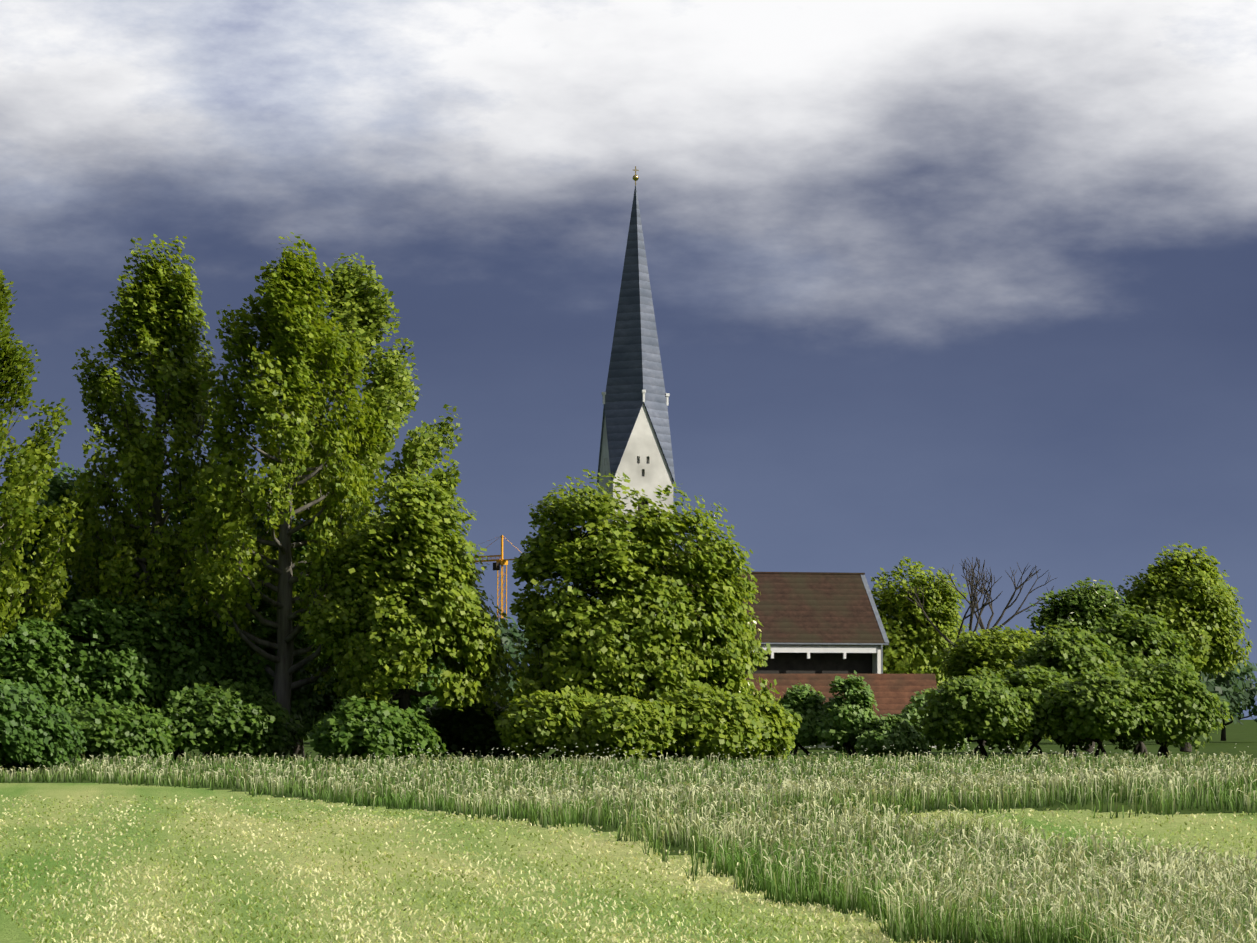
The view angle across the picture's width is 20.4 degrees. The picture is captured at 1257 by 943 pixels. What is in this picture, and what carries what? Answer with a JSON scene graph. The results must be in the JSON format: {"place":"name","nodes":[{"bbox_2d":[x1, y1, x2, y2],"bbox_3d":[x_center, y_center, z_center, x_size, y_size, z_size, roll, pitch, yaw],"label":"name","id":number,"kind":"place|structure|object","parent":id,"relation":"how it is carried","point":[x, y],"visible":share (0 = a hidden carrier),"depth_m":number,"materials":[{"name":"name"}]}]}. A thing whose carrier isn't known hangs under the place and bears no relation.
{"place":"outdoors","nodes":[
{"label":"outdoors","id":0,"kind":"place"},
{"bbox_2d":[0,748,1256,942],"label":"meadow field","id":1,"kind":"structure","parent":0,"point":[10,931],"depth_m":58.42,"materials":[{"name":"green plant"}]},
{"bbox_2d":[364,742,1256,780],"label":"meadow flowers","id":2,"kind":"object","parent":1,"relation":"on","point":[808,762],"visible":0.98,"depth_m":131.84,"materials":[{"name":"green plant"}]},
{"bbox_2d":[0,0,1256,719],"label":"sky","id":3,"kind":"structure","parent":0,"point":[937,284],"materials":[{"name":"blue"}]},
{"bbox_2d":[598,404,672,686],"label":"church tower","id":4,"kind":"structure","parent":0,"point":[642,464],"depth_m":297.60,"materials":[{"name":"white paint"}]},
{"bbox_2d":[596,166,674,517],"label":"church spire","id":5,"kind":"structure","parent":4,"relation":"on","point":[635,366],"depth_m":299.54,"materials":[{"name":"grey tile"}]},
{"bbox_2d":[602,390,669,405],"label":"gable finials","id":6,"kind":"object","parent":5,"relation":"attached to","point":[643,392],"visible":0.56,"depth_m":299.66,"materials":[{"name":"white paint"}]},
{"bbox_2d":[170,720,1256,764],"bbox_3d":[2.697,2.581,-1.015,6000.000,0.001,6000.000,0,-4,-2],"label":"meadow ground","id":7,"kind":"structure","parent":0,"point":[1241,737],"depth_m":281.63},
{"bbox_2d":[0,679,86,773],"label":"bush","id":8,"kind":"object","parent":7,"relation":"on","point":[35,729],"visible":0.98,"depth_m":146.44,"materials":[{"name":"green plant"}]},
{"bbox_2d":[0,270,92,664],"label":"poplar","id":9,"kind":"object","parent":7,"relation":"on","point":[23,486],"visible":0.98,"depth_m":197.34,"materials":[{"name":"green plant"}]},
{"bbox_2d":[0,612,117,712],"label":"bush","id":10,"kind":"object","parent":7,"relation":"on","point":[35,646],"visible":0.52,"depth_m":195.02,"materials":[{"name":"green plant"}]},
{"bbox_2d":[0,462,118,623],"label":"tree","id":11,"kind":"object","parent":7,"relation":"on","point":[58,486],"visible":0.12,"depth_m":209.73,"materials":[{"name":"green plant"}]},
{"bbox_2d":[43,595,181,711],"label":"tree","id":12,"kind":"object","parent":7,"relation":"on","point":[110,635],"visible":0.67,"depth_m":196.61,"materials":[{"name":"green plant"}]},
{"bbox_2d":[64,698,174,764],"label":"bush","id":13,"kind":"object","parent":7,"relation":"on","point":[112,732],"visible":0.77,"depth_m":188.21,"materials":[{"name":"green plant"}]},
{"bbox_2d":[60,518,179,614],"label":"tree","id":14,"kind":"object","parent":7,"relation":"on","point":[75,589],"visible":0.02,"depth_m":206.99,"materials":[{"name":"green plant"}]},
{"bbox_2d":[63,234,261,759],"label":"poplar","id":15,"kind":"object","parent":7,"relation":"on","point":[155,310],"visible":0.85,"depth_m":202.40,"materials":[{"name":"green plant"}]},
{"bbox_2d":[119,575,247,760],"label":"tree","id":16,"kind":"object","parent":7,"relation":"on","point":[200,656],"visible":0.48,"depth_m":198.60,"materials":[{"name":"green plant"}]},
{"bbox_2d":[162,465,273,758],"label":"tree","id":17,"kind":"object","parent":7,"relation":"on","point":[183,513],"visible":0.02,"depth_m":211.13,"materials":[{"name":"green plant"}]},
{"bbox_2d":[153,679,304,764],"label":"bush","id":18,"kind":"object","parent":7,"relation":"on","point":[228,719],"visible":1,"depth_m":192.10,"materials":[{"name":"green plant"}]},
{"bbox_2d":[180,232,385,759],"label":"poplar","id":19,"kind":"object","parent":7,"relation":"on","point":[292,326],"visible":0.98,"depth_m":197.98,"materials":[{"name":"green plant"}]},
{"bbox_2d":[217,606,351,741],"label":"tree","id":20,"kind":"object","parent":7,"relation":"on","point":[310,706],"visible":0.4,"depth_m":199.45,"materials":[{"name":"green plant"}]},
{"bbox_2d":[234,509,343,758],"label":"tree","id":21,"kind":"object","parent":7,"relation":"on","point":[298,749],"visible":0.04,"depth_m":208.75,"materials":[{"name":"green plant"}]},
{"bbox_2d":[237,252,462,759],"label":"poplar","id":22,"kind":"object","parent":7,"relation":"on","point":[360,306],"visible":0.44,"depth_m":207.86,"materials":[{"name":"green plant"}]},
{"bbox_2d":[308,695,446,764],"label":"bush","id":23,"kind":"object","parent":7,"relation":"on","point":[355,726],"visible":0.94,"depth_m":188.44,"materials":[{"name":"green plant"}]},
{"bbox_2d":[299,465,516,717],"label":"round tree","id":24,"kind":"object","parent":7,"relation":"on","point":[404,595],"visible":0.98,"depth_m":191.46,"materials":[{"name":"green plant"}]},
{"bbox_2d":[388,655,446,723],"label":"bush","id":25,"kind":"object","parent":7,"relation":"on","point":[418,704],"visible":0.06,"depth_m":209.86,"materials":[{"name":"green plant"}]},
{"bbox_2d":[417,698,536,762],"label":"understorey","id":26,"kind":"object","parent":7,"relation":"on","point":[470,730],"visible":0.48,"depth_m":195.48,"materials":[{"name":"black plant"}]},
{"bbox_2d":[438,622,538,699],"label":"tree","id":27,"kind":"object","parent":7,"relation":"on","point":[510,645],"visible":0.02,"depth_m":327.15,"materials":[{"name":"green plant"}]},
{"bbox_2d":[473,535,520,621],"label":"tower crane","id":28,"kind":"object","parent":7,"relation":"on","point":[499,562],"visible":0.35,"depth_m":998.56,"materials":[{"name":"metal"}]},
{"bbox_2d":[495,615,528,700],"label":"tree","id":29,"kind":"object","parent":7,"relation":"on","point":[519,632],"visible":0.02,"depth_m":377.22,"materials":[{"name":"green plant"}]},
{"bbox_2d":[496,685,607,762],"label":"bush","id":30,"kind":"object","parent":7,"relation":"on","point":[539,721],"visible":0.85,"depth_m":183.85,"materials":[{"name":"green plant"}]},
{"bbox_2d":[475,469,780,729],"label":"tree","id":31,"kind":"object","parent":7,"relation":"on","point":[632,631],"visible":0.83,"depth_m":191.63,"materials":[{"name":"green plant"}]},
{"bbox_2d":[574,695,692,761],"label":"bush","id":32,"kind":"object","parent":7,"relation":"on","point":[625,723],"visible":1,"depth_m":182.30,"materials":[{"name":"green plant"}]},
{"bbox_2d":[657,680,762,762],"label":"bush","id":33,"kind":"object","parent":7,"relation":"on","point":[717,722],"visible":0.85,"depth_m":183.53,"materials":[{"name":"green plant"}]},
{"bbox_2d":[707,694,801,763],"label":"bush","id":34,"kind":"object","parent":7,"relation":"on","point":[779,727],"visible":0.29,"depth_m":186.51,"materials":[{"name":"green plant"}]},
{"bbox_2d":[686,514,888,673],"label":"house","id":35,"kind":"structure","parent":7,"relation":"on","point":[821,622],"depth_m":298.17,"materials":[{"name":"brown tile"}]},
{"bbox_2d":[777,683,825,755],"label":"bush","id":36,"kind":"object","parent":7,"relation":"on","point":[804,702],"visible":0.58,"depth_m":230.16,"materials":[{"name":"green plant"}]},
{"bbox_2d":[746,674,936,747],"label":"brick wall","id":37,"kind":"structure","parent":7,"relation":"on","point":[893,693],"depth_m":284.35,"materials":[{"name":"brick"}]},
{"bbox_2d":[814,670,878,755],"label":"bush","id":38,"kind":"object","parent":7,"relation":"on","point":[842,721],"visible":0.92,"depth_m":227.99,"materials":[{"name":"green plant"}]},
{"bbox_2d":[855,713,931,757],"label":"bush","id":39,"kind":"object","parent":7,"relation":"on","point":[900,734],"visible":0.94,"depth_m":225.85,"materials":[{"name":"green plant"}]},
{"bbox_2d":[871,557,969,689],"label":"tree","id":40,"kind":"object","parent":7,"relation":"on","point":[917,641],"visible":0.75,"depth_m":307.17,"materials":[{"name":"green plant"}]},
{"bbox_2d":[894,687,972,754],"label":"bush","id":41,"kind":"object","parent":7,"relation":"on","point":[917,701],"visible":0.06,"depth_m":234.31,"materials":[{"name":"green plant"}]},
{"bbox_2d":[910,667,1046,758],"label":"bush","id":42,"kind":"object","parent":7,"relation":"on","point":[959,708],"visible":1,"depth_m":211.50,"materials":[{"name":"green plant"}]},
{"bbox_2d":[904,557,1055,745],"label":"bare tree","id":43,"kind":"object","parent":7,"relation":"on","point":[973,602],"visible":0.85,"depth_m":299.79,"materials":[{"name":"brown plant"}]},
{"bbox_2d":[932,625,1051,753],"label":"tree","id":44,"kind":"object","parent":7,"relation":"on","point":[995,650],"visible":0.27,"depth_m":238.10,"materials":[{"name":"green plant"}]},
{"bbox_2d":[973,665,1079,756],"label":"bush","id":45,"kind":"object","parent":7,"relation":"on","point":[1038,682],"visible":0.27,"depth_m":214.18,"materials":[{"name":"green plant"}]},
{"bbox_2d":[1011,622,1125,756],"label":"tree","id":46,"kind":"object","parent":7,"relation":"on","point":[1074,654],"visible":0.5,"depth_m":220.21,"materials":[{"name":"green plant"}]},
{"bbox_2d":[1025,577,1138,752],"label":"chestnut tree","id":47,"kind":"object","parent":7,"relation":"on","point":[1091,608],"visible":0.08,"depth_m":248.37,"materials":[{"name":"green plant"}]},
{"bbox_2d":[1043,660,1161,758],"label":"bush","id":48,"kind":"object","parent":7,"relation":"on","point":[1102,705],"visible":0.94,"depth_m":210.89,"materials":[{"name":"green plant"}]},
{"bbox_2d":[1090,605,1201,757],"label":"tree","id":49,"kind":"object","parent":7,"relation":"on","point":[1133,640],"visible":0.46,"depth_m":222.62,"materials":[{"name":"green plant"}]},
{"bbox_2d":[1110,655,1232,757],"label":"bush","id":50,"kind":"object","parent":7,"relation":"on","point":[1184,716],"visible":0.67,"depth_m":212.48,"materials":[{"name":"green plant"}]},
{"bbox_2d":[1117,540,1251,751],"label":"tree","id":51,"kind":"object","parent":7,"relation":"on","point":[1190,596],"visible":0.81,"depth_m":248.00,"materials":[{"name":"green plant"}]},
{"bbox_2d":[1175,656,1248,743],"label":"tree","id":52,"kind":"object","parent":7,"relation":"on","point":[1221,685],"visible":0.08,"depth_m":330.41,"materials":[{"name":"green plant"}]},
{"bbox_2d":[1198,659,1256,740],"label":"tree","id":53,"kind":"object","parent":7,"relation":"on","point":[1250,693],"visible":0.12,"depth_m":357.05,"materials":[{"name":"green plant"}]}
]}

